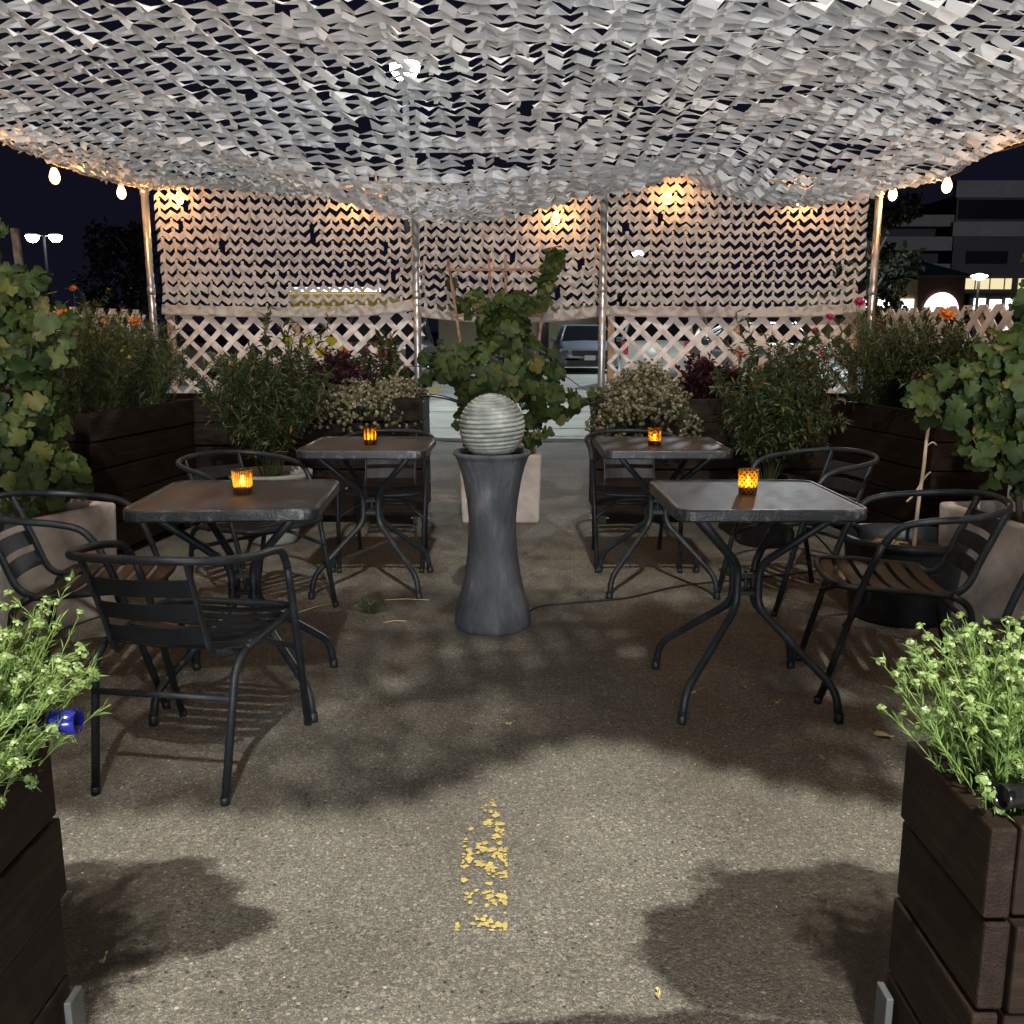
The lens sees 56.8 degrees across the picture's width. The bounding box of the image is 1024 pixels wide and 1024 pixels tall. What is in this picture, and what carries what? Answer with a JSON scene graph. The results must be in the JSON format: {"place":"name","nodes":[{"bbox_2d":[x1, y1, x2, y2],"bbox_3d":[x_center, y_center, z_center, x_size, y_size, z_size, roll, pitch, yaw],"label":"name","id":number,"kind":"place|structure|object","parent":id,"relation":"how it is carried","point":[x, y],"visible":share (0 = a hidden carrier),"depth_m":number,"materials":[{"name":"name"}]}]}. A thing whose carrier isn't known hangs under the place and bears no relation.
{"place":"outdoors","nodes":[
{"label":"outdoors","id":0,"kind":"place"},
{"bbox_2d":[285,287,399,377],"bbox_3d":[-4.400,-4.768,25.412,2.300,2.290,5.690,0,11,0],"label":"box truck","id":1,"kind":"object","parent":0,"point":[331,339],"visible":0.05,"depth_m":23.50,"materials":[{"name":"paint"}]},
{"bbox_2d":[0,348,862,441],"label":"car park","id":2,"kind":"structure","parent":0,"point":[442,412],"depth_m":16.19,"materials":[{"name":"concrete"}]},
{"bbox_2d":[25,233,61,311],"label":"lamp post","id":3,"kind":"object","parent":2,"relation":"on","point":[34,237],"visible":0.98,"depth_m":49.11,"materials":[{"name":"grey metal"}]},
{"bbox_2d":[69,216,191,322],"bbox_3d":[-16.160,-9.389,40.148,3.268,5.850,4.755,4,12,22],"label":"broadleaf tree","id":4,"kind":"object","parent":2,"relation":"on","point":[132,283],"visible":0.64,"depth_m":39.32,"materials":[{"name":"green plant"}]},
{"bbox_2d":[79,323,234,380],"bbox_3d":[-9.595,-4.183,24.652,4.652,1.426,2.180,2,11,10],"label":"sedan","id":5,"kind":"object","parent":2,"relation":"on","point":[195,351],"visible":0.09,"depth_m":23.89,"materials":[{"name":"grey paint"}]},
{"bbox_2d":[343,313,443,386],"bbox_3d":[-2.750,-3.847,22.279,2.180,1.662,4.652,0,11,0],"label":"hatchback","id":6,"kind":"object","parent":2,"relation":"on","point":[363,329],"visible":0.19,"depth_m":20.22,"materials":[{"name":"paint"}]},
{"bbox_2d":[386,55,422,377],"bbox_3d":[-1.700,-4.503,15.509,0.550,5.500,0.480,0,11,0],"label":"lamp post","id":7,"kind":"object","parent":2,"relation":"on","point":[409,329],"visible":0.34,"depth_m":15.45,"materials":[{"name":"grey metal"}]},
{"bbox_2d":[436,438,589,441],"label":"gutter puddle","id":8,"kind":"object","parent":2,"relation":"on","point":[542,440],"visible":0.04,"depth_m":10.97,"materials":[{"name":"liquid"}]},
{"bbox_2d":[550,324,621,372],"bbox_3d":[2.250,-5.124,29.559,2.180,1.426,4.652,0,11,0],"label":"sedan","id":9,"kind":"object","parent":2,"relation":"on","point":[576,345],"visible":0.47,"depth_m":27.83,"materials":[{"name":"grey paint"}]},
{"bbox_2d":[597,254,684,336],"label":"broadleaf tree","id":10,"kind":"object","parent":2,"relation":"on","point":[642,304],"visible":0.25,"depth_m":43.41,"materials":[{"name":"green plant"}]},
{"bbox_2d":[620,317,711,376],"bbox_3d":[4.052,-4.111,23.654,2.180,1.662,4.652,4,12,20],"label":"parked suv","id":11,"kind":"object","parent":2,"relation":"on","point":[630,351],"visible":0.12,"depth_m":21.68,"materials":[{"name":"white paint"}]},
{"bbox_2d":[701,322,823,383],"bbox_3d":[5.450,-3.525,21.221,2.180,1.426,4.652,0,11,2],"label":"sedan","id":12,"kind":"object","parent":2,"relation":"on","point":[783,329],"visible":0.12,"depth_m":19.90,"materials":[{"name":"grey paint"}]},
{"bbox_2d":[711,326,834,364],"bbox_3d":[7.605,-5.125,29.564,4.652,1.426,2.180,0,11,0],"label":"sedan","id":13,"kind":"object","parent":2,"relation":"on","point":[716,330],"visible":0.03,"depth_m":29.21,"materials":[{"name":"white paint"}]},
{"bbox_2d":[823,167,925,363],"bbox_3d":[12.489,-8.496,32.927,3.077,6.812,2.857,0,11,0],"label":"broadleaf tree","id":14,"kind":"object","parent":2,"relation":"on","point":[906,205],"visible":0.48,"depth_m":32.48,"materials":[{"name":"green plant"}]},
{"bbox_2d":[970,273,987,338],"bbox_3d":[16.300,-6.750,33.325,0.560,3.200,0.560,0,11,0],"label":"globe lamp","id":15,"kind":"object","parent":2,"relation":"on","point":[978,277],"visible":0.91,"depth_m":33.07,"materials":[{"name":"white"}]},
{"bbox_2d":[963,293,1016,336],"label":"shop row","id":16,"kind":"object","parent":2,"relation":"on","point":[990,300],"visible":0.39,"depth_m":42.94,"materials":[{"name":"white"}]},
{"bbox_2d":[0,332,1023,1023],"bbox_3d":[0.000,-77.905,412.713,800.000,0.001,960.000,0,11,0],"label":"ground","id":17,"kind":"structure","parent":0,"point":[570,778],"depth_m":2.56,"materials":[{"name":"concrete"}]},
{"bbox_2d":[0,738,85,1023],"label":"timber planter","id":18,"kind":"object","parent":17,"relation":"on","point":[34,984],"visible":0.88,"depth_m":1.47,"materials":[{"name":"brown wood"}]},
{"bbox_2d":[3,708,83,735],"bbox_3d":[-0.715,0.362,1.391,0.166,0.152,0.039,-1,11,-3],"label":"garden spotlight","id":19,"kind":"object","parent":18,"relation":"on","point":[71,722],"visible":0.65,"depth_m":1.37,"materials":[{"name":"blue plastic"}]},
{"bbox_2d":[0,568,112,808],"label":"flowering herb","id":20,"kind":"object","parent":18,"relation":"on","point":[14,679],"visible":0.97,"depth_m":1.36,"materials":[{"name":"green plant"}]},
{"bbox_2d":[0,498,117,646],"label":"concrete planter","id":21,"kind":"object","parent":17,"relation":"on","point":[96,520],"visible":0.45,"depth_m":3.99,"materials":[{"name":"concrete"}]},
{"bbox_2d":[10,228,47,505],"bbox_3d":[-2.105,-0.392,4.222,0.088,1.680,0.022,0,11,0],"label":"wooden stake","id":22,"kind":"object","parent":21,"relation":"in","point":[16,245],"visible":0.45,"depth_m":4.07,"materials":[{"name":"brown wood"}]},
{"bbox_2d":[0,218,94,518],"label":"grape vine","id":23,"kind":"object","parent":21,"relation":"on","point":[29,435],"visible":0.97,"depth_m":3.88,"materials":[{"name":"green plant"}]},
{"bbox_2d":[0,306,145,420],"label":"lattice fence","id":24,"kind":"object","parent":17,"relation":"on","point":[111,311],"visible":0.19,"depth_m":6.02,"materials":[{"name":"beige wood"}]},
{"bbox_2d":[0,490,192,708],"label":"slat armchair","id":25,"kind":"object","parent":17,"relation":"on","point":[14,569],"visible":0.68,"depth_m":3.30,"materials":[{"name":"black metal"}]},
{"bbox_2d":[17,399,195,550],"bbox_3d":[-2.340,-0.216,5.579,0.464,0.822,1.136,2,11,9],"label":"timber planter","id":26,"kind":"object","parent":17,"relation":"on","point":[132,454],"visible":0.38,"depth_m":5.37,"materials":[{"name":"brown wood"}]},
{"bbox_2d":[5,300,131,425],"bbox_3d":[-2.427,-0.817,5.011,0.682,0.699,0.852,0,11,0],"label":"feathery plant","id":27,"kind":"object","parent":26,"relation":"on","point":[80,371],"visible":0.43,"depth_m":4.96,"materials":[{"name":"green plant"}]},
{"bbox_2d":[48,284,158,412],"bbox_3d":[-2.368,-0.899,5.325,0.737,0.751,0.866,0,11,0],"label":"feathery plant","id":28,"kind":"object","parent":26,"relation":"on","point":[124,364],"visible":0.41,"depth_m":5.28,"materials":[{"name":"green plant"}]},
{"bbox_2d":[128,316,144,405],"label":"tall flower","id":29,"kind":"object","parent":26,"relation":"on","point":[137,319],"visible":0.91,"depth_m":5.38,"materials":[{"name":"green plant"}]},
{"bbox_2d":[97,308,205,408],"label":"feathery plant","id":30,"kind":"object","parent":26,"relation":"on","point":[163,376],"visible":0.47,"depth_m":5.71,"materials":[{"name":"green plant"}]},
{"bbox_2d":[139,188,160,391],"bbox_3d":[-2.435,-1.094,6.470,0.120,2.210,0.120,0,11,0],"label":"canopy pole","id":31,"kind":"object","parent":17,"relation":"on","point":[151,288],"visible":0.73,"depth_m":6.34,"materials":[{"name":"silver metal"}]},
{"bbox_2d":[27,144,125,198],"bbox_3d":[-2.500,-1.674,4.078,0.056,0.232,4.640,0,11,0],"label":"string light","id":32,"kind":"object","parent":31,"relation":"hanging from","point":[54,176],"visible":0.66,"depth_m":5.17,"materials":[{"name":"white glass"}]},
{"bbox_2d":[65,540,311,806],"bbox_3d":[-0.919,0.394,2.736,0.536,0.696,0.630,2,11,9],"label":"slat armchair","id":33,"kind":"object","parent":17,"relation":"on","point":[183,602],"visible":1,"depth_m":2.55,"materials":[{"name":"black metal"}]},
{"bbox_2d":[123,479,338,726],"bbox_3d":[-0.915,0.286,3.252,0.600,0.712,0.600,-1,11,-3],"label":"bistro table","id":34,"kind":"object","parent":17,"relation":"on","point":[287,503],"visible":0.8,"depth_m":3.10,"materials":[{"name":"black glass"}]},
{"bbox_2d":[231,468,252,493],"bbox_3d":[-0.913,-0.104,3.208,0.073,0.080,0.073,0,11,0],"label":"candle holder","id":35,"kind":"object","parent":34,"relation":"on","point":[241,475],"visible":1,"depth_m":3.19,"materials":[{"name":"orange glass"}]},
{"bbox_2d":[175,449,338,626],"bbox_3d":[-1.182,0.091,4.312,0.630,0.696,0.536,8,14,37],"label":"slat armchair","id":36,"kind":"object","parent":17,"relation":"on","point":[252,531],"visible":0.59,"depth_m":4.33,"materials":[{"name":"black metal"}]},
{"bbox_2d":[228,465,312,545],"bbox_3d":[-1.430,-0.031,5.655,0.486,0.430,0.486,0,11,0],"label":"round pot","id":37,"kind":"object","parent":17,"relation":"on","point":[292,472],"visible":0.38,"depth_m":5.59,"materials":[{"name":"grey concrete"}]},
{"bbox_2d":[193,306,340,476],"bbox_3d":[-1.400,-0.692,5.534,0.872,1.026,0.728,-10,15,-43],"label":"leafy shrub","id":38,"kind":"object","parent":37,"relation":"on","point":[277,416],"visible":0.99,"depth_m":5.43,"materials":[{"name":"green plant"}]},
{"bbox_2d":[147,393,430,523],"bbox_3d":[-1.549,-0.374,6.390,1.955,0.827,0.547,0,11,0],"label":"timber planter","id":39,"kind":"object","parent":17,"relation":"on","point":[208,437],"visible":0.22,"depth_m":6.13,"materials":[{"name":"brown wood"}]},
{"bbox_2d":[179,346,284,398],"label":"leafy plant","id":40,"kind":"object","parent":39,"relation":"on","point":[198,375],"visible":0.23,"depth_m":6.26,"materials":[{"name":"green plant"}]},
{"bbox_2d":[303,343,377,395],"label":"burgundy plant","id":41,"kind":"object","parent":39,"relation":"on","point":[341,359],"visible":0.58,"depth_m":6.31,"materials":[{"name":"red plant"}]},
{"bbox_2d":[291,377,421,433],"bbox_3d":[-1.023,-0.692,6.109,0.896,0.355,0.588,0,11,0],"label":"flower mound","id":42,"kind":"object","parent":39,"relation":"on","point":[354,399],"visible":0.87,"depth_m":5.99,"materials":[{"name":"beige plant"}]},
{"bbox_2d":[352,328,404,388],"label":"flowering shrub","id":43,"kind":"object","parent":39,"relation":"on","point":[390,355],"visible":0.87,"depth_m":6.28,"materials":[{"name":"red plant"}]},
{"bbox_2d":[370,372,429,403],"bbox_3d":[-0.740,-0.812,6.223,0.403,0.223,0.481,0,11,0],"label":"flower mound","id":44,"kind":"object","parent":39,"relation":"on","point":[395,386],"visible":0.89,"depth_m":6.11,"materials":[{"name":"beige plant"}]},
{"bbox_2d":[419,394,595,423],"bbox_3d":[-0.019,-0.662,6.178,1.164,0.225,0.128,0,11,0],"label":"irrigation hose","id":45,"kind":"object","parent":39,"relation":"on","point":[465,405],"visible":0.63,"depth_m":6.12,"materials":[{"name":"black plastic"}]},
{"bbox_2d":[165,312,424,392],"bbox_3d":[-1.500,-0.711,6.692,1.800,1.375,0.059,0,11,0],"label":"lattice fence","id":46,"kind":"object","parent":17,"relation":"on","point":[275,341],"visible":0.2,"depth_m":6.57,"materials":[{"name":"beige wood"}]},
{"bbox_2d":[296,436,436,599],"bbox_3d":[-0.690,0.015,4.666,0.600,0.712,0.600,0,11,1],"label":"bistro table","id":47,"kind":"object","parent":17,"relation":"on","point":[405,450],"visible":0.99,"depth_m":4.54,"materials":[{"name":"black metal"}]},
{"bbox_2d":[363,427,376,444],"bbox_3d":[-0.685,-0.367,4.573,0.069,0.082,0.069,0,11,0],"label":"candle holder","id":48,"kind":"object","parent":47,"relation":"on","point":[371,432],"visible":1,"depth_m":4.55,"materials":[{"name":"orange glass"}]},
{"bbox_2d":[354,595,385,613],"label":"weed","id":49,"kind":"object","parent":17,"relation":"on","point":[370,608],"visible":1,"depth_m":4.25,"materials":[{"name":"green plant"}]},
{"bbox_2d":[335,429,433,572],"bbox_3d":[-0.690,-0.080,5.206,0.536,0.696,0.630,0,11,0],"label":"slat armchair","id":50,"kind":"object","parent":17,"relation":"on","point":[414,490],"visible":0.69,"depth_m":5.17,"materials":[{"name":"black metal"}]},
{"bbox_2d":[410,190,429,518],"bbox_3d":[-0.622,-1.028,6.258,0.120,2.160,0.120,0,11,0],"label":"canopy pole","id":51,"kind":"object","parent":17,"relation":"on","point":[416,295],"visible":0.48,"depth_m":6.17,"materials":[{"name":"silver metal"}]},
{"bbox_2d":[0,0,1023,225],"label":"camouflage net","id":52,"kind":"object","parent":51,"relation":"attached to","point":[949,74],"visible":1,"depth_m":3.63,"materials":[{"name":"white fabric"}]},
{"bbox_2d":[154,176,413,316],"bbox_3d":[-1.522,-1.783,6.394,1.758,0.922,0.080,0,11,0],"label":"net curtain","id":53,"kind":"object","parent":52,"relation":"hanging from","point":[344,310],"visible":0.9,"depth_m":6.41,"materials":[{"name":"fabric"}]},
{"bbox_2d":[176,180,823,223],"bbox_3d":[-0.155,-2.112,6.442,4.610,0.302,0.056,0,11,0],"label":"string light","id":54,"kind":"object","parent":52,"relation":"hanging from","point":[556,214],"visible":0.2,"depth_m":6.43,"materials":[{"name":"white glass"}]},
{"bbox_2d":[419,179,600,322],"bbox_3d":[-0.017,-1.759,6.403,1.238,0.951,0.090,0,11,0],"label":"net curtain","id":55,"kind":"object","parent":52,"relation":"hanging from","point":[560,314],"visible":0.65,"depth_m":6.41,"materials":[{"name":"fabric"}]},
{"bbox_2d":[606,170,868,316],"bbox_3d":[1.505,-1.804,6.387,1.793,0.964,0.088,0,11,1],"label":"net curtain","id":56,"kind":"object","parent":52,"relation":"hanging from","point":[707,310],"visible":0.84,"depth_m":6.41,"materials":[{"name":"fabric"}]},
{"bbox_2d":[454,799,507,930],"bbox_3d":[-0.066,0.831,2.284,0.112,0.002,0.574,0,11,0],"label":"parking stripe","id":57,"kind":"object","parent":17,"relation":"on","point":[469,859],"visible":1,"depth_m":2.25,"materials":[{"name":"yellow paint"}]},
{"bbox_2d":[453,393,530,635],"bbox_3d":[-0.083,-0.002,4.001,0.329,0.995,0.329,0,11,0],"label":"fountain","id":58,"kind":"object","parent":17,"relation":"on","point":[491,457],"visible":1,"depth_m":3.92,"materials":[{"name":"stone"}]},
{"bbox_2d":[459,446,541,522],"bbox_3d":[-0.075,-0.193,6.419,0.539,0.460,0.499,0,11,0],"label":"concrete planter","id":59,"kind":"object","parent":17,"relation":"on","point":[528,507],"visible":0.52,"depth_m":6.19,"materials":[{"name":"concrete"}]},
{"bbox_2d":[445,255,545,447],"bbox_3d":[-0.080,-1.020,6.250,0.700,1.311,0.046,0,11,0],"label":"trellis","id":60,"kind":"object","parent":59,"relation":"in","point":[489,269],"visible":0.42,"depth_m":6.16,"materials":[{"name":"brown wood"}]},
{"bbox_2d":[390,245,607,449],"bbox_3d":[-0.078,-1.038,6.198,1.437,1.366,0.419,0,11,0],"label":"grape vine","id":61,"kind":"object","parent":59,"relation":"on","point":[514,377],"visible":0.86,"depth_m":6.13,"materials":[{"name":"green plant"}]},
{"bbox_2d":[589,183,607,518],"bbox_3d":[0.592,-1.057,6.253,0.120,2.220,0.120,0,11,0],"label":"canopy pole","id":62,"kind":"object","parent":17,"relation":"on","point":[602,289],"visible":0.45,"depth_m":6.16,"materials":[{"name":"silver metal"}]},
{"bbox_2d":[584,429,683,572],"bbox_3d":[0.665,-0.080,5.206,0.536,0.696,0.630,0,11,0],"label":"slat armchair","id":63,"kind":"object","parent":17,"relation":"on","point":[637,493],"visible":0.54,"depth_m":5.26,"materials":[{"name":"black metal"}]},
{"bbox_2d":[593,437,732,599],"bbox_3d":[0.715,0.015,4.666,0.600,0.712,0.600,0,11,0],"label":"bistro table","id":64,"kind":"object","parent":17,"relation":"on","point":[684,449],"visible":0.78,"depth_m":4.52,"materials":[{"name":"black metal"}]},
{"bbox_2d":[648,427,661,445],"bbox_3d":[0.683,-0.360,4.533,0.071,0.084,0.071,0,11,0],"label":"candle holder","id":65,"kind":"object","parent":64,"relation":"on","point":[654,435],"visible":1,"depth_m":4.51,"materials":[{"name":"orange glass"}]},
{"bbox_2d":[530,534,832,610],"bbox_3d":[1.135,0.323,4.918,2.677,0.009,0.572,-10,15,-43],"label":"extension lead","id":66,"kind":"object","parent":17,"relation":"on","point":[671,587],"visible":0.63,"depth_m":4.58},
{"bbox_2d":[606,313,859,392],"bbox_3d":[1.540,-0.706,6.693,1.760,1.365,0.059,0,11,0],"label":"lattice fence","id":67,"kind":"object","parent":17,"relation":"on","point":[731,329],"visible":0.26,"depth_m":6.57,"materials":[{"name":"beige wood"}]},
{"bbox_2d":[589,393,893,523],"bbox_3d":[1.532,-0.374,6.391,1.985,0.827,0.547,0,11,0],"label":"timber planter","id":68,"kind":"object","parent":17,"relation":"on","point":[810,467],"visible":0.2,"depth_m":6.14,"materials":[{"name":"brown wood"}]},
{"bbox_2d":[584,358,704,436],"bbox_3d":[0.852,-0.726,6.081,0.774,0.517,0.717,0,11,0],"label":"flower mound","id":69,"kind":"object","parent":68,"relation":"on","point":[650,386],"visible":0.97,"depth_m":5.93,"materials":[{"name":"beige plant"}]},
{"bbox_2d":[675,349,744,398],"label":"burgundy plant","id":70,"kind":"object","parent":68,"relation":"on","point":[698,381],"visible":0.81,"depth_m":6.22,"materials":[{"name":"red plant"}]},
{"bbox_2d":[714,352,848,397],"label":"leafy plant","id":71,"kind":"object","parent":68,"relation":"on","point":[748,382],"visible":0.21,"depth_m":6.24,"materials":[{"name":"green plant"}]},
{"bbox_2d":[649,480,867,725],"bbox_3d":[0.800,0.286,3.252,0.600,0.712,0.600,0,11,-1],"label":"bistro table","id":72,"kind":"object","parent":17,"relation":"on","point":[702,505],"visible":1,"depth_m":3.13,"materials":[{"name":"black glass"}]},
{"bbox_2d":[738,468,758,494],"bbox_3d":[0.797,-0.103,3.198,0.071,0.082,0.071,0,11,0],"label":"candle holder","id":73,"kind":"object","parent":72,"relation":"on","point":[747,487],"visible":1,"depth_m":3.18,"materials":[{"name":"orange glass"}]},
{"bbox_2d":[728,472,805,548],"bbox_3d":[1.500,-0.009,5.619,0.446,0.400,0.446,0,11,0],"label":"round pot","id":74,"kind":"object","parent":17,"relation":"on","point":[752,537],"visible":0.34,"depth_m":5.52,"materials":[{"name":"black plastic"}]},
{"bbox_2d":[707,309,853,479],"bbox_3d":[1.567,-0.655,5.519,0.842,1.021,0.681,3,11,15],"label":"leafy shrub","id":75,"kind":"object","parent":74,"relation":"on","point":[772,419],"visible":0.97,"depth_m":5.42,"materials":[{"name":"green plant"}]},
{"bbox_2d":[718,447,879,616],"bbox_3d":[1.366,0.062,4.462,0.630,0.696,0.536,-4,12,-22],"label":"slat armchair","id":76,"kind":"object","parent":17,"relation":"on","point":[862,470],"visible":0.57,"depth_m":4.50,"materials":[{"name":"black metal"}]},
{"bbox_2d":[863,193,883,393],"bbox_3d":[2.435,-1.094,6.470,0.120,2.210,0.120,0,11,0],"label":"canopy pole","id":77,"kind":"object","parent":17,"relation":"on","point":[872,291],"visible":0.45,"depth_m":6.33,"materials":[{"name":"silver metal"}]},
{"bbox_2d":[888,143,1023,200],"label":"string light","id":78,"kind":"object","parent":77,"relation":"hanging from","point":[946,187],"visible":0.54,"depth_m":5.43,"materials":[{"name":"white glass"}]},
{"bbox_2d":[794,489,1013,703],"bbox_3d":[1.373,0.278,3.338,0.630,0.696,0.536,2,11,8],"label":"slat armchair","id":79,"kind":"object","parent":17,"relation":"on","point":[991,524],"visible":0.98,"depth_m":3.29,"materials":[{"name":"black metal"}]},
{"bbox_2d":[841,523,968,628],"bbox_3d":[1.720,0.281,4.188,0.526,0.370,0.526,0,11,0],"label":"round pot","id":80,"kind":"object","parent":17,"relation":"on","point":[901,611],"visible":0.65,"depth_m":4.02,"materials":[{"name":"plastic"}]},
{"bbox_2d":[906,428,936,545],"bbox_3d":[1.777,-0.140,4.126,0.124,0.621,0.022,-2,11,-8],"label":"bare stick","id":81,"kind":"object","parent":80,"relation":"in","point":[923,476],"visible":0.81,"depth_m":4.12,"materials":[{"name":"brown wood"}]},
{"bbox_2d":[827,399,1007,527],"bbox_3d":[2.343,-0.217,5.580,0.459,0.824,1.133,-2,11,-9],"label":"timber planter","id":82,"kind":"object","parent":17,"relation":"on","point":[873,428],"visible":0.39,"depth_m":5.29,"materials":[{"name":"brown wood"}]},
{"bbox_2d":[825,313,834,404],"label":"tall flower","id":83,"kind":"object","parent":82,"relation":"in","point":[829,316],"visible":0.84,"depth_m":5.69,"materials":[{"name":"green plant"}]},
{"bbox_2d":[850,297,865,409],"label":"tall flower","id":84,"kind":"object","parent":82,"relation":"in","point":[859,301],"visible":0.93,"depth_m":5.60,"materials":[{"name":"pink plant"}]},
{"bbox_2d":[818,284,942,409],"bbox_3d":[2.224,-0.968,5.666,0.776,0.764,0.822,0,11,0],"label":"feathery plant","id":85,"kind":"object","parent":82,"relation":"on","point":[876,389],"visible":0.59,"depth_m":5.60,"materials":[{"name":"green plant"}]},
{"bbox_2d":[851,303,990,409],"bbox_3d":[2.368,-0.840,5.293,0.798,0.655,0.863,0,11,0],"label":"feathery plant","id":86,"kind":"object","parent":82,"relation":"on","point":[917,336],"visible":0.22,"depth_m":5.33,"materials":[{"name":"green plant"}]},
{"bbox_2d":[878,320,997,425],"bbox_3d":[2.391,-0.727,5.055,0.820,0.582,0.808,0,11,0],"label":"feathery plant","id":87,"kind":"object","parent":82,"relation":"on","point":[956,356],"visible":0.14,"depth_m":4.96,"materials":[{"name":"green plant"}]},
{"bbox_2d":[938,307,956,350],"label":"tall flower","id":88,"kind":"object","parent":82,"relation":"in","point":[947,313],"visible":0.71,"depth_m":4.93,"materials":[{"name":"orange plant"}]},
{"bbox_2d":[877,304,1013,347],"bbox_3d":[2.646,-0.454,5.312,0.059,1.390,2.611,-1,11,-5],"label":"lattice fence","id":89,"kind":"object","parent":17,"relation":"on","point":[986,313],"visible":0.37,"depth_m":5.36,"materials":[{"name":"beige wood"}]},
{"bbox_2d":[874,742,1023,1023],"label":"timber planter","id":90,"kind":"object","parent":17,"relation":"on","point":[956,954],"visible":0.98,"depth_m":1.37,"materials":[{"name":"brown wood"}]},
{"bbox_2d":[869,611,1023,821],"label":"flowering herb","id":91,"kind":"object","parent":90,"relation":"on","point":[998,741],"visible":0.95,"depth_m":1.36,"materials":[{"name":"green plant"}]},
{"bbox_2d":[930,721,975,777],"bbox_3d":[0.692,0.402,1.495,0.067,0.148,0.032,1,11,6],"label":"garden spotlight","id":92,"kind":"object","parent":90,"relation":"on","point":[959,736],"visible":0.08,"depth_m":1.47,"materials":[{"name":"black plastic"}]},
{"bbox_2d":[991,781,1023,809],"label":"garden spotlight","id":93,"kind":"object","parent":90,"relation":"on","point":[1013,792],"visible":0.98,"depth_m":1.27,"materials":[{"name":"black plastic"}]},
{"bbox_2d":[938,500,1023,646],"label":"concrete planter","id":94,"kind":"object","parent":17,"relation":"on","point":[987,594],"visible":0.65,"depth_m":3.91,"materials":[{"name":"concrete"}]},
{"bbox_2d":[900,254,1023,521],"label":"grape vine","id":95,"kind":"object","parent":94,"relation":"on","point":[994,405],"visible":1,"depth_m":3.93,"materials":[{"name":"green plant"}]},
{"bbox_2d":[961,572,1023,721],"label":"slat armchair","id":96,"kind":"object","parent":17,"relation":"on","point":[997,624],"visible":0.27,"depth_m":2.76,"materials":[{"name":"black metal"}]},
{"bbox_2d":[0,0,1023,331],"label":"sky","id":97,"kind":"structure","parent":0,"point":[30,202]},
{"bbox_2d":[438,306,623,356],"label":"shop building","id":98,"kind":"structure","parent":0,"point":[448,334],"depth_m":45.16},
{"bbox_2d":[538,316,623,355],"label":"door","id":99,"kind":"structure","parent":98,"relation":"in","point":[544,340],"depth_m":45.15,"materials":[{"name":"grey"}]},
{"bbox_2d":[795,262,971,357],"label":"shop pavilion","id":100,"kind":"structure","parent":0,"point":[934,285],"depth_m":42.94,"materials":[{"name":"beige paint"}]},
{"bbox_2d":[924,292,958,311],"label":"arched window","id":101,"kind":"structure","parent":100,"relation":"in","point":[945,300],"depth_m":42.92,"materials":[{"name":"white"}]},
{"bbox_2d":[822,180,1023,293],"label":"office building","id":102,"kind":"structure","parent":0,"point":[973,227],"depth_m":77.26,"materials":[{"name":"grey"}]},
{"bbox_2d":[965,278,1011,288],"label":"lit window","id":103,"kind":"structure","parent":102,"relation":"in","point":[996,283],"depth_m":77.73,"materials":[{"name":"beige glass"}]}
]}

